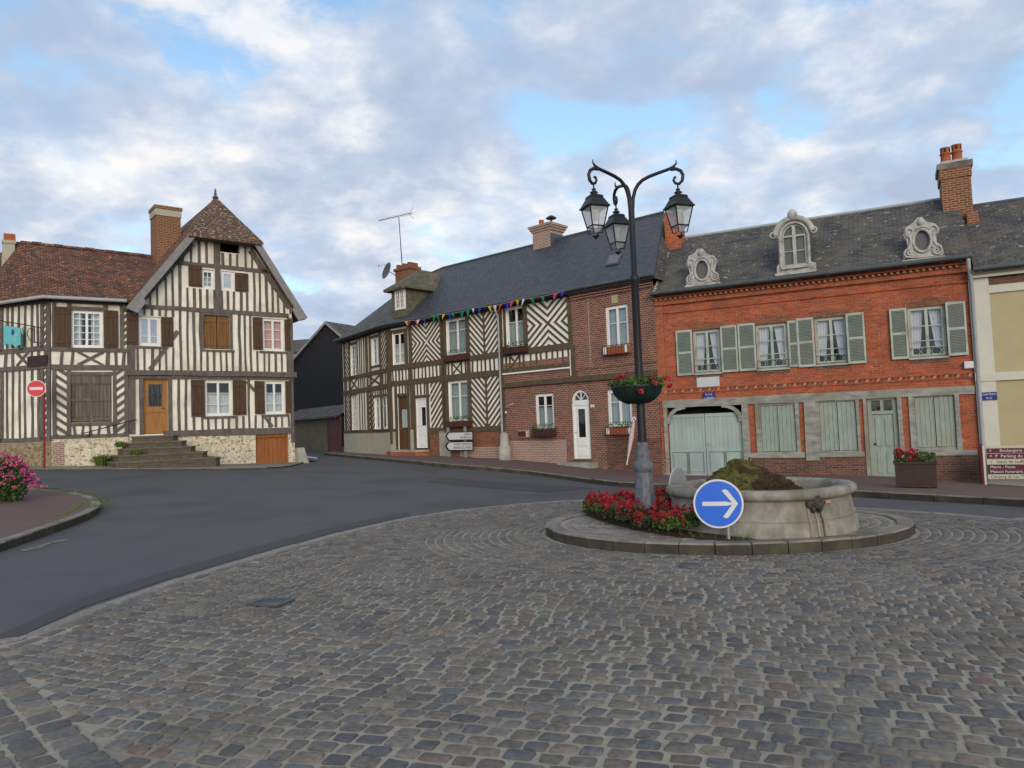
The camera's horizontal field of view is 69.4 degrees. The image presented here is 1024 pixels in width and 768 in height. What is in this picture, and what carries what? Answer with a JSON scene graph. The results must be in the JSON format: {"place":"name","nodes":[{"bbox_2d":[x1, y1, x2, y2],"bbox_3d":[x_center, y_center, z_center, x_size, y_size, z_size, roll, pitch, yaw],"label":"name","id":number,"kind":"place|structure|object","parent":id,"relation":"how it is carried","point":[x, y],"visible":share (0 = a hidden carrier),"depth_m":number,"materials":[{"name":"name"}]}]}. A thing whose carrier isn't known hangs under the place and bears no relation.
{"place":"outdoors","nodes":[
{"label":"outdoors","id":0,"kind":"place"},
{"bbox_2d":[0,488,96,540],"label":"corner pavement","id":1,"kind":"structure","parent":0,"point":[33,508],"depth_m":14.34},
{"bbox_2d":[0,452,47,502],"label":"pink flowering bush","id":2,"kind":"object","parent":1,"relation":"on","point":[9,477],"visible":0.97,"depth_m":15.93,"materials":[{"name":"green plant"}]},
{"bbox_2d":[21,462,298,468],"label":"narrow pavement","id":3,"kind":"structure","parent":0,"point":[246,465],"depth_m":27.39,"materials":[{"name":"grey concrete"}]},
{"bbox_2d":[26,380,45,467],"bbox_3d":[-16.021,1.385,24.932,0.569,3.036,0.121,-1,-3,-24],"label":"no entry sign","id":4,"kind":"object","parent":3,"relation":"on","point":[35,388],"visible":1,"depth_m":24.98,"materials":[{"name":"red metal"}]},
{"bbox_2d":[90,452,114,465],"bbox_3d":[-14.755,2.700,26.627,0.892,0.494,0.920,-2,-3,0],"label":"weed clump","id":5,"kind":"object","parent":3,"relation":"on","point":[101,461],"visible":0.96,"depth_m":26.49,"materials":[{"name":"green plant"}]},
{"bbox_2d":[105,435,220,467],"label":"entrance steps","id":6,"kind":"structure","parent":3,"relation":"on","point":[165,451],"depth_m":26.84,"materials":[{"name":"stone"}]},
{"bbox_2d":[128,449,145,456],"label":"weed clump","id":7,"kind":"object","parent":6,"relation":"on","point":[136,452],"visible":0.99,"depth_m":26.06,"materials":[{"name":"green plant"}]},
{"bbox_2d":[0,446,1023,636],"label":"road","id":8,"kind":"structure","parent":0,"point":[145,523],"depth_m":14.35,"materials":[{"name":"grey asphalt"}]},
{"bbox_2d":[21,539,66,550],"bbox_3d":[-6.874,2.370,10.905,0.250,0.012,1.052,-2,-3,0],"label":"paint remnant","id":9,"kind":"object","parent":8,"relation":"on","point":[37,547],"visible":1,"depth_m":10.77,"materials":[{"name":"white paint"}]},
{"bbox_2d":[13,462,303,470],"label":"kerb","id":10,"kind":"structure","parent":8,"relation":"on","point":[74,469],"depth_m":25.44,"materials":[{"name":"stone"}]},
{"bbox_2d":[0,512,408,638],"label":"kerb","id":11,"kind":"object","parent":8,"relation":"on","point":[46,618],"visible":1,"depth_m":8.38,"materials":[{"name":"stone"}]},
{"bbox_2d":[430,478,589,491],"bbox_3d":[-0.508,2.831,20.792,5.567,0.205,2.137,-5,-4,42],"label":"repair patch","id":12,"kind":"object","parent":8,"relation":"on","point":[513,486],"visible":1,"depth_m":20.41,"materials":[{"name":"grey asphalt"}]},
{"bbox_2d":[0,500,1023,767],"bbox_3d":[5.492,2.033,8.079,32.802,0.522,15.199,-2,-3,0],"label":"cobblestones","id":13,"kind":"structure","parent":8,"relation":"on","point":[74,746],"depth_m":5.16,"materials":[{"name":"stone"}]},
{"bbox_2d":[247,597,294,606],"bbox_3d":[-2.235,2.020,6.878,0.340,0.024,0.270,-3,-3,20],"label":"drain grate","id":14,"kind":"object","parent":13,"relation":"on","point":[272,601],"visible":1,"depth_m":6.83,"materials":[{"name":"metal"}]},
{"bbox_2d":[679,563,699,567],"bbox_3d":[1.885,1.928,7.866,0.217,0.022,0.217,-2,-3,0],"label":"manhole cover","id":15,"kind":"object","parent":13,"relation":"on","point":[689,565],"visible":1,"depth_m":7.81,"materials":[{"name":"metal"}]},
{"bbox_2d":[324,453,1023,506],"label":"kerb","id":16,"kind":"structure","parent":8,"relation":"on","point":[1006,501],"depth_m":19.18,"materials":[{"name":"stone"}]},
{"bbox_2d":[560,513,895,540],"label":"island setts","id":17,"kind":"structure","parent":8,"relation":"on","point":[885,522],"depth_m":9.84,"materials":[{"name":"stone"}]},
{"bbox_2d":[579,159,694,510],"bbox_3d":[1.687,-0.577,10.639,1.511,5.120,1.400,-1,-3,-20],"label":"street lamp","id":18,"kind":"object","parent":17,"relation":"on","point":[618,226],"visible":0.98,"depth_m":10.43,"materials":[{"name":"black metal"}]},
{"bbox_2d":[608,373,672,403],"bbox_3d":[1.768,0.058,10.491,0.870,0.452,0.839,-5,-4,44],"label":"flower basket","id":19,"kind":"object","parent":18,"relation":"attached to","point":[635,390],"visible":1,"depth_m":10.27,"materials":[{"name":"green plant"}]},
{"bbox_2d":[633,510,645,525],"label":"flowering plant","id":20,"kind":"object","parent":17,"relation":"on","point":[635,519],"visible":0.52,"depth_m":9.71,"materials":[{"name":"red plant"}]},
{"bbox_2d":[580,492,757,540],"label":"flower bed soil","id":21,"kind":"structure","parent":17,"relation":"on","point":[674,533],"depth_m":9.42,"materials":[{"name":"brown soil"}]},
{"bbox_2d":[583,491,596,510],"bbox_3d":[1.218,1.810,11.423,0.263,0.324,0.267,-3,-3,15],"label":"flowering plant","id":22,"kind":"object","parent":21,"relation":"on","point":[589,503],"visible":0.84,"depth_m":11.39,"materials":[{"name":"red plant"}]},
{"bbox_2d":[603,503,617,518],"bbox_3d":[1.417,1.784,10.464,0.238,0.257,0.232,-1,-3,-16],"label":"flowering plant","id":23,"kind":"object","parent":21,"relation":"on","point":[610,512],"visible":0.88,"depth_m":10.45,"materials":[{"name":"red plant"}]},
{"bbox_2d":[617,505,633,521],"bbox_3d":[1.555,1.757,10.110,0.243,0.259,0.237,-3,-3,8],"label":"flowering plant","id":24,"kind":"object","parent":21,"relation":"on","point":[626,517],"visible":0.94,"depth_m":10.07,"materials":[{"name":"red plant"}]},
{"bbox_2d":[628,502,639,516],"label":"flowering plant","id":25,"kind":"object","parent":21,"relation":"on","point":[637,506],"visible":0.48,"depth_m":10.09,"materials":[{"name":"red plant"}]},
{"bbox_2d":[636,505,648,515],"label":"flowering plant","id":26,"kind":"object","parent":21,"relation":"on","point":[641,509],"visible":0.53,"depth_m":9.97,"materials":[{"name":"red plant"}]},
{"bbox_2d":[636,512,649,527],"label":"flowering plant","id":27,"kind":"object","parent":21,"relation":"on","point":[640,522],"visible":1,"depth_m":9.55,"materials":[{"name":"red plant"}]},
{"bbox_2d":[646,510,659,523],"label":"flowering plant","id":28,"kind":"object","parent":21,"relation":"on","point":[651,518],"visible":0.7,"depth_m":9.79,"materials":[{"name":"red plant"}]},
{"bbox_2d":[652,510,662,528],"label":"flowering plant","id":29,"kind":"object","parent":21,"relation":"on","point":[657,523],"visible":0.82,"depth_m":9.38,"materials":[{"name":"red plant"}]},
{"bbox_2d":[651,503,665,516],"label":"flowering plant","id":30,"kind":"object","parent":21,"relation":"on","point":[659,508],"visible":0.47,"depth_m":9.86,"materials":[{"name":"red plant"}]},
{"bbox_2d":[658,488,671,500],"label":"flowering plant","id":31,"kind":"object","parent":21,"relation":"on","point":[665,495],"visible":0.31,"depth_m":11.31,"materials":[{"name":"red plant"}]},
{"bbox_2d":[583,510,749,538],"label":"bed grass","id":32,"kind":"structure","parent":21,"relation":"on","point":[589,511],"depth_m":9.21,"materials":[{"name":"green plant"}]},
{"bbox_2d":[659,509,679,529],"bbox_3d":[1.945,1.687,9.184,0.256,0.275,0.253,0,-4,-37],"label":"flowering plant","id":33,"kind":"object","parent":21,"relation":"on","point":[668,521],"visible":1,"depth_m":9.16,"materials":[{"name":"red plant"}]},
{"bbox_2d":[662,503,679,518],"bbox_3d":[2.055,1.671,9.496,0.254,0.285,0.262,0,-4,-39],"label":"flowering plant","id":34,"kind":"object","parent":21,"relation":"on","point":[674,513],"visible":0.37,"depth_m":9.48,"materials":[{"name":"red plant"}]},
{"bbox_2d":[673,510,688,530],"bbox_3d":[2.086,1.686,9.173,0.193,0.267,0.195,-2,-3,-4],"label":"flowering plant","id":35,"kind":"object","parent":21,"relation":"on","point":[680,523],"visible":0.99,"depth_m":9.15,"materials":[{"name":"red plant"}]},
{"bbox_2d":[680,503,700,528],"bbox_3d":[2.207,1.644,9.218,0.268,0.335,0.264,-1,-3,-24],"label":"flowering plant","id":36,"kind":"object","parent":21,"relation":"on","point":[690,516],"visible":0.9,"depth_m":9.19,"materials":[{"name":"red plant"}]},
{"bbox_2d":[693,479,743,538],"bbox_3d":[2.460,1.501,8.811,0.578,0.733,0.076,-3,-3,12],"label":"keep right sign","id":37,"kind":"object","parent":21,"relation":"on","point":[718,503],"visible":0.98,"depth_m":8.78,"materials":[{"name":"blue metal"}]},
{"bbox_2d":[669,467,686,499],"bbox_3d":[2.558,1.639,11.305,0.076,0.725,0.578,-5,-4,38],"label":"keep right sign","id":38,"kind":"object","parent":17,"relation":"on","point":[677,475],"visible":0.41,"depth_m":11.27,"materials":[{"name":"grey metal"}]},
{"bbox_2d":[666,457,859,539],"bbox_3d":[3.292,1.444,9.858,2.308,0.918,2.308,1,-4,-45],"label":"stone fountain","id":39,"kind":"object","parent":17,"relation":"on","point":[814,507],"visible":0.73,"depth_m":8.79,"materials":[{"name":"stone"}]},
{"bbox_2d":[706,458,803,490],"bbox_3d":[3.325,1.418,10.036,1.378,0.844,1.083,-2,-3,0],"label":"mossy rock","id":40,"kind":"object","parent":39,"relation":"in","point":[741,474],"visible":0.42,"depth_m":9.79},
{"bbox_2d":[546,509,915,555],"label":"island kerb","id":41,"kind":"structure","parent":8,"relation":"on","point":[903,528],"depth_m":8.69,"materials":[{"name":"stone"}]},
{"bbox_2d":[0,0,1023,339],"label":"sky","id":42,"kind":"structure","parent":0,"point":[315,123],"materials":[{"name":"blue"}]},
{"bbox_2d":[326,450,1023,497],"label":"pavement","id":43,"kind":"structure","parent":0,"point":[886,484],"depth_m":22.79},
{"bbox_2d":[386,450,429,455],"bbox_3d":[-4.897,3.326,34.312,2.581,0.530,0.640,-5,-4,42],"label":"doorstep","id":44,"kind":"object","parent":43,"relation":"on","point":[408,452],"visible":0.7,"depth_m":33.80,"materials":[{"name":"stone"}]},
{"bbox_2d":[445,427,472,456],"bbox_3d":[-2.259,2.560,31.992,1.756,1.400,0.130,-5,-4,42],"label":"direction sign","id":45,"kind":"object","parent":43,"relation":"on","point":[465,445],"visible":1,"depth_m":31.88,"materials":[{"name":"white metal"}]},
{"bbox_2d":[498,432,511,459],"bbox_3d":[-0.301,2.540,30.181,0.538,1.160,0.534,-2,-3,0],"label":"stone bollard","id":46,"kind":"object","parent":43,"relation":"on","point":[504,450],"visible":0.94,"depth_m":30.01,"materials":[{"name":"beige stone"}]},
{"bbox_2d":[557,459,597,467],"bbox_3d":[2.444,3.202,27.565,2.144,0.750,0.900,-5,-4,42],"label":"doorstep","id":47,"kind":"object","parent":43,"relation":"on","point":[585,463],"visible":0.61,"depth_m":27.51,"materials":[{"name":"stone"}]},
{"bbox_2d":[626,416,635,464],"bbox_3d":[4.169,1.983,25.928,0.518,1.693,0.171,-1,-3,-24],"label":"closed parasol","id":48,"kind":"object","parent":43,"relation":"on","point":[631,437],"visible":1,"depth_m":25.87,"materials":[{"name":"white fabric"}]},
{"bbox_2d":[893,447,936,487],"bbox_3d":[9.313,1.919,17.095,0.893,0.954,0.717,-4,-4,27],"label":"planter box","id":49,"kind":"object","parent":43,"relation":"on","point":[910,471],"visible":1,"depth_m":16.94,"materials":[{"name":"wood"}]},
{"bbox_2d":[979,444,1023,484],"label":"local direction board","id":50,"kind":"object","parent":43,"relation":"on","point":[1013,454],"visible":0.99,"depth_m":20.14,"materials":[{"name":"white metal"}]},
{"bbox_3d":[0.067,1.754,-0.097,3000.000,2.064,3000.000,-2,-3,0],"label":"ground","id":51,"kind":"structure","parent":0,"visible":0},
{"bbox_2d":[0,488,100,551],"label":"corner kerb","id":52,"kind":"structure","parent":51,"relation":"on","point":[18,539],"depth_m":12.12,"materials":[{"name":"stone"}]},
{"bbox_2d":[12,486,112,523],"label":"kerb grass","id":53,"kind":"structure","parent":52,"relation":"on","point":[79,503],"depth_m":15.70,"materials":[{"name":"green plant"}]},
{"bbox_2d":[0,233,155,465],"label":"wing house","id":54,"kind":"structure","parent":51,"relation":"on","point":[71,301],"depth_m":26.87,"materials":[{"name":"beige paint"}]},
{"bbox_2d":[0,320,40,346],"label":"hanging sign","id":55,"kind":"object","parent":54,"relation":"attached to","point":[12,336],"visible":1,"depth_m":26.46,"materials":[{"name":"blue metal"}]},
{"bbox_2d":[27,355,47,366],"bbox_3d":[-16.907,-0.819,26.350,0.971,0.382,0.025,-3,-3,20],"label":"wall plaque","id":56,"kind":"object","parent":54,"relation":"attached to","point":[38,360],"depth_m":26.33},
{"bbox_2d":[71,310,102,347],"bbox_3d":[-15.519,-1.984,27.003,0.998,1.350,0.166,0,-4,-32],"label":"window","id":57,"kind":"structure","parent":54,"relation":"in","point":[96,326],"depth_m":26.95,"materials":[{"name":"white paint"}]},
{"bbox_2d":[71,375,111,422],"bbox_3d":[-15.286,0.543,26.860,1.326,1.702,0.120,0,-4,-32],"label":"boarded window","id":58,"kind":"structure","parent":54,"relation":"in","point":[91,395],"depth_m":26.83,"materials":[{"name":"wood"}]},
{"bbox_2d":[82,419,136,436],"bbox_3d":[-14.633,1.601,26.928,1.759,0.608,0.229,0,-4,-32],"label":"handrail","id":59,"kind":"object","parent":54,"relation":"attached to","point":[106,427],"visible":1,"depth_m":26.77,"materials":[{"name":"black metal"}]},
{"bbox_2d":[124,188,307,463],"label":"gabled house","id":60,"kind":"structure","parent":51,"relation":"on","point":[214,309],"depth_m":29.70,"materials":[{"name":"beige paint"}]},
{"bbox_2d":[138,316,159,345],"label":"window","id":61,"kind":"structure","parent":60,"relation":"in","point":[149,327],"depth_m":28.17,"materials":[{"name":"white paint"}]},
{"bbox_2d":[143,379,167,433],"bbox_3d":[-13.543,0.854,28.087,0.857,2.080,0.080,0,-4,-39],"label":"door","id":62,"kind":"structure","parent":60,"relation":"in","point":[156,417],"depth_m":28.08,"materials":[{"name":"brown wood"}]},
{"bbox_2d":[202,270,213,288],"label":"window","id":63,"kind":"structure","parent":60,"relation":"in","point":[208,282],"depth_m":29.65,"materials":[{"name":"white paint"}]},
{"bbox_2d":[205,381,231,415],"bbox_3d":[-11.776,0.566,29.587,1.050,1.394,0.166,0,-4,-39],"label":"window","id":64,"kind":"structure","parent":60,"relation":"in","point":[217,404],"depth_m":29.57,"materials":[{"name":"white paint"}]},
{"bbox_2d":[221,271,233,290],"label":"window","id":65,"kind":"structure","parent":60,"relation":"in","point":[227,278],"depth_m":30.17,"materials":[{"name":"white paint"}]},
{"bbox_2d":[256,437,285,462],"bbox_3d":[-10.035,2.766,30.806,1.257,1.088,0.033,0,-4,-39],"label":"garage door","id":66,"kind":"structure","parent":60,"relation":"in","point":[269,450],"depth_m":30.80,"materials":[{"name":"orange wood"}]},
{"bbox_2d":[262,318,283,350],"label":"window","id":67,"kind":"structure","parent":60,"relation":"in","point":[272,328],"depth_m":31.16,"materials":[{"name":"white paint"}]},
{"bbox_2d":[265,382,283,413],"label":"window","id":68,"kind":"structure","parent":60,"relation":"in","point":[274,402],"depth_m":31.02,"materials":[{"name":"white paint"}]},
{"bbox_2d":[293,339,308,355],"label":"house","id":69,"kind":"structure","parent":51,"relation":"on","point":[298,345],"depth_m":67.72,"materials":[{"name":"stone"}]},
{"bbox_2d":[295,448,308,462],"bbox_3d":[-8.848,3.080,31.258,0.540,0.780,0.650,0,-4,-39],"label":"guard stone","id":70,"kind":"object","parent":51,"relation":"on","point":[300,455],"visible":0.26,"depth_m":31.17,"materials":[{"name":"beige stone"}]},
{"bbox_2d":[293,321,353,451],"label":"slate hung house","id":71,"kind":"structure","parent":51,"relation":"on","point":[319,425],"depth_m":50.55,"materials":[{"name":"black stone"}]},
{"bbox_2d":[327,419,341,451],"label":"door","id":72,"kind":"structure","parent":71,"relation":"in","point":[334,426],"depth_m":41.92,"materials":[{"name":"red paint"}]},
{"bbox_2d":[333,211,669,474],"bbox_3d":[-0.195,-1.690,35.383,8.687,11.499,21.558,1,-4,-44],"label":"slate roofed row","id":73,"kind":"object","parent":51,"relation":"on","point":[406,387],"visible":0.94,"depth_m":30.90,"materials":[{"name":"white paint"}]},
{"bbox_2d":[351,344,356,375],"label":"window","id":74,"kind":"structure","parent":73,"relation":"in","point":[354,345],"depth_m":39.87,"materials":[{"name":"white paint"}]},
{"bbox_2d":[352,395,357,429],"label":"window","id":75,"kind":"structure","parent":73,"relation":"in","point":[353,397],"depth_m":39.76,"materials":[{"name":"white paint"}]},
{"bbox_2d":[373,337,378,364],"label":"window","id":76,"kind":"structure","parent":73,"relation":"in","point":[376,339],"depth_m":37.42,"materials":[{"name":"white paint"}]},
{"bbox_2d":[375,396,387,428],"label":"window","id":77,"kind":"structure","parent":73,"relation":"in","point":[379,409],"depth_m":36.92,"materials":[{"name":"white paint"}]},
{"bbox_2d":[378,262,394,278],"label":"satellite dish","id":78,"kind":"object","parent":73,"relation":"attached to","point":[386,271],"visible":1,"depth_m":41.16,"materials":[{"name":"metal"}]},
{"bbox_2d":[379,209,414,262],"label":"roof antenna","id":79,"kind":"object","parent":73,"relation":"attached to","point":[399,228],"visible":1,"depth_m":40.72,"materials":[{"name":"black metal"}]},
{"bbox_2d":[393,333,405,364],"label":"window","id":80,"kind":"structure","parent":73,"relation":"in","point":[399,358],"depth_m":35.51,"materials":[{"name":"white paint"}]},
{"bbox_2d":[398,396,407,449],"bbox_3d":[-5.091,1.841,35.105,0.811,2.537,0.111,-5,-4,42],"label":"door","id":81,"kind":"structure","parent":73,"relation":"in","point":[402,400],"depth_m":35.20,"materials":[{"name":"brown wood"}]},
{"bbox_2d":[416,398,427,447],"bbox_3d":[-4.128,1.802,34.150,0.840,2.294,0.111,-5,-4,42],"label":"door","id":82,"kind":"structure","parent":73,"relation":"in","point":[421,430],"depth_m":34.22,"materials":[{"name":"white paint"}]},
{"bbox_2d":[443,348,469,361],"bbox_3d":[-2.465,-1.269,32.370,1.507,0.523,0.288,-5,-4,42],"label":"flower box","id":83,"kind":"object","parent":73,"relation":"attached to","point":[456,357],"visible":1,"depth_m":32.24,"materials":[{"name":"wood"}]},
{"bbox_2d":[447,317,465,354],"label":"window","id":84,"kind":"structure","parent":73,"relation":"in","point":[456,327],"depth_m":32.85,"materials":[{"name":"glass"}]},
{"bbox_2d":[445,415,471,426],"bbox_3d":[-2.340,1.627,32.197,1.497,0.498,0.290,-5,-4,42],"label":"flower box","id":85,"kind":"object","parent":73,"relation":"attached to","point":[458,423],"visible":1,"depth_m":32.05,"materials":[{"name":"wood"}]},
{"bbox_2d":[449,380,467,420],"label":"window","id":86,"kind":"structure","parent":73,"relation":"in","point":[458,389],"depth_m":32.72,"materials":[{"name":"white paint"}]},
{"bbox_2d":[405,291,564,325],"bbox_3d":[-1.502,-3.009,31.169,9.564,0.448,0.114,-5,-4,42],"label":"bunting","id":87,"kind":"object","parent":73,"relation":"hanging from","point":[489,307],"visible":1,"depth_m":30.78},
{"bbox_2d":[501,340,528,355],"bbox_3d":[0.093,-1.479,30.027,1.281,0.528,0.301,-5,-4,42],"label":"flower box","id":88,"kind":"object","parent":73,"relation":"attached to","point":[514,350],"visible":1,"depth_m":29.92,"materials":[{"name":"wood"}]},
{"bbox_2d":[507,306,523,346],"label":"window","id":89,"kind":"structure","parent":73,"relation":"in","point":[514,330],"depth_m":30.51,"materials":[{"name":"white paint"}]},
{"bbox_2d":[518,430,529,436],"bbox_3d":[0.466,2.010,29.799,0.504,0.274,0.150,-5,-4,42],"label":"meter box","id":90,"kind":"object","parent":73,"relation":"attached to","point":[524,433],"visible":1,"depth_m":29.68,"materials":[{"name":"beige paint"}]},
{"bbox_2d":[530,423,556,437],"bbox_3d":[1.233,1.802,28.939,1.155,0.567,0.281,-5,-4,42],"label":"flower box","id":91,"kind":"object","parent":73,"relation":"attached to","point":[544,432],"visible":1,"depth_m":28.83,"materials":[{"name":"wood"}]},
{"bbox_2d":[536,393,554,427],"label":"window","id":92,"kind":"structure","parent":73,"relation":"in","point":[545,414],"depth_m":29.33,"materials":[{"name":"white paint"}]},
{"bbox_2d":[572,403,590,458],"bbox_3d":[2.659,1.779,28.001,0.816,2.082,0.111,-5,-4,42],"label":"door","id":93,"kind":"structure","parent":73,"relation":"in","point":[582,445],"depth_m":28.01,"materials":[{"name":"white paint"}]},
{"bbox_2d":[602,343,631,355],"bbox_3d":[3.772,-1.229,26.700,1.128,0.367,0.273,-5,-4,42],"label":"flower box","id":94,"kind":"object","parent":73,"relation":"attached to","point":[625,348],"visible":1,"depth_m":26.57,"materials":[{"name":"wood"}]},
{"bbox_2d":[606,304,628,346],"bbox_3d":[3.912,-2.073,27.025,1.009,1.593,0.166,-5,-4,42],"label":"window","id":95,"kind":"structure","parent":73,"relation":"in","point":[617,327],"depth_m":27.07,"materials":[{"name":"white paint"}]},
{"bbox_2d":[605,421,631,435],"bbox_3d":[3.860,1.596,26.549,1.141,0.518,0.292,-5,-4,42],"label":"flower box","id":96,"kind":"object","parent":73,"relation":"attached to","point":[619,431],"visible":0.98,"depth_m":26.49,"materials":[{"name":"wood"}]},
{"bbox_2d":[608,390,632,426],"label":"window","id":97,"kind":"structure","parent":73,"relation":"in","point":[619,411],"depth_m":27.08,"materials":[{"name":"white paint"}]},
{"bbox_2d":[650,143,987,482],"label":"red brick house","id":98,"kind":"structure","parent":51,"relation":"on","point":[836,344],"depth_m":23.56,"materials":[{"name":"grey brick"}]},
{"bbox_2d":[693,329,721,373],"bbox_3d":[6.664,-1.107,25.149,0.919,1.464,0.166,-4,-4,27],"label":"window","id":99,"kind":"structure","parent":98,"relation":"in","point":[699,336],"depth_m":25.14,"materials":[{"name":"grey paint"}]},
{"bbox_2d":[697,376,719,386],"bbox_3d":[6.614,-0.060,24.957,0.754,0.351,0.030,-4,-4,27],"label":"stone plaque","id":100,"kind":"object","parent":98,"relation":"attached to","point":[707,381],"visible":1,"depth_m":24.94,"materials":[{"name":"stone"}]},
{"bbox_2d":[703,392,714,398],"bbox_3d":[6.633,0.411,24.911,0.394,0.235,0.064,-4,-4,27],"label":"street name plate","id":101,"kind":"object","parent":98,"relation":"attached to","point":[708,395],"visible":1,"depth_m":24.89,"materials":[{"name":"blue metal"}]},
{"bbox_2d":[755,322,788,369],"bbox_3d":[8.519,-1.231,24.190,0.981,1.464,0.166,-4,-4,27],"label":"window","id":102,"kind":"structure","parent":98,"relation":"in","point":[762,331],"depth_m":24.17,"materials":[{"name":"grey paint"}]},
{"bbox_2d":[814,316,847,364],"bbox_3d":[10.102,-1.370,23.374,0.951,1.481,0.166,-4,-4,27],"label":"window","id":103,"kind":"structure","parent":98,"relation":"in","point":[820,324],"depth_m":23.37,"materials":[{"name":"grey paint"}]},
{"bbox_2d":[867,397,899,476],"bbox_3d":[11.306,1.650,22.495,0.803,2.497,0.230,-4,-4,27],"label":"door","id":104,"kind":"structure","parent":98,"relation":"in","point":[883,425],"depth_m":22.57,"materials":[{"name":"green paint"}]},
{"bbox_2d":[907,305,947,357],"bbox_3d":[12.435,-1.559,22.170,0.975,1.518,0.166,-4,-4,27],"label":"window","id":105,"kind":"structure","parent":98,"relation":"in","point":[936,313],"depth_m":22.15,"materials":[{"name":"grey paint"}]},
{"bbox_2d":[964,361,973,368],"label":"alarm box","id":106,"kind":"object","parent":98,"relation":"attached to","point":[968,364],"visible":1,"depth_m":21.42,"materials":[{"name":"white plastic"}]},
{"bbox_2d":[964,197,1023,485],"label":"cream house","id":107,"kind":"structure","parent":51,"relation":"on","point":[995,235],"depth_m":21.17,"materials":[{"name":"paint"}]},
{"bbox_2d":[982,392,996,399],"bbox_3d":[13.653,0.348,21.178,0.391,0.232,0.030,-4,-4,27],"label":"street name plate","id":108,"kind":"object","parent":107,"relation":"attached to","point":[989,395],"visible":1,"depth_m":21.16,"materials":[{"name":"blue metal"}]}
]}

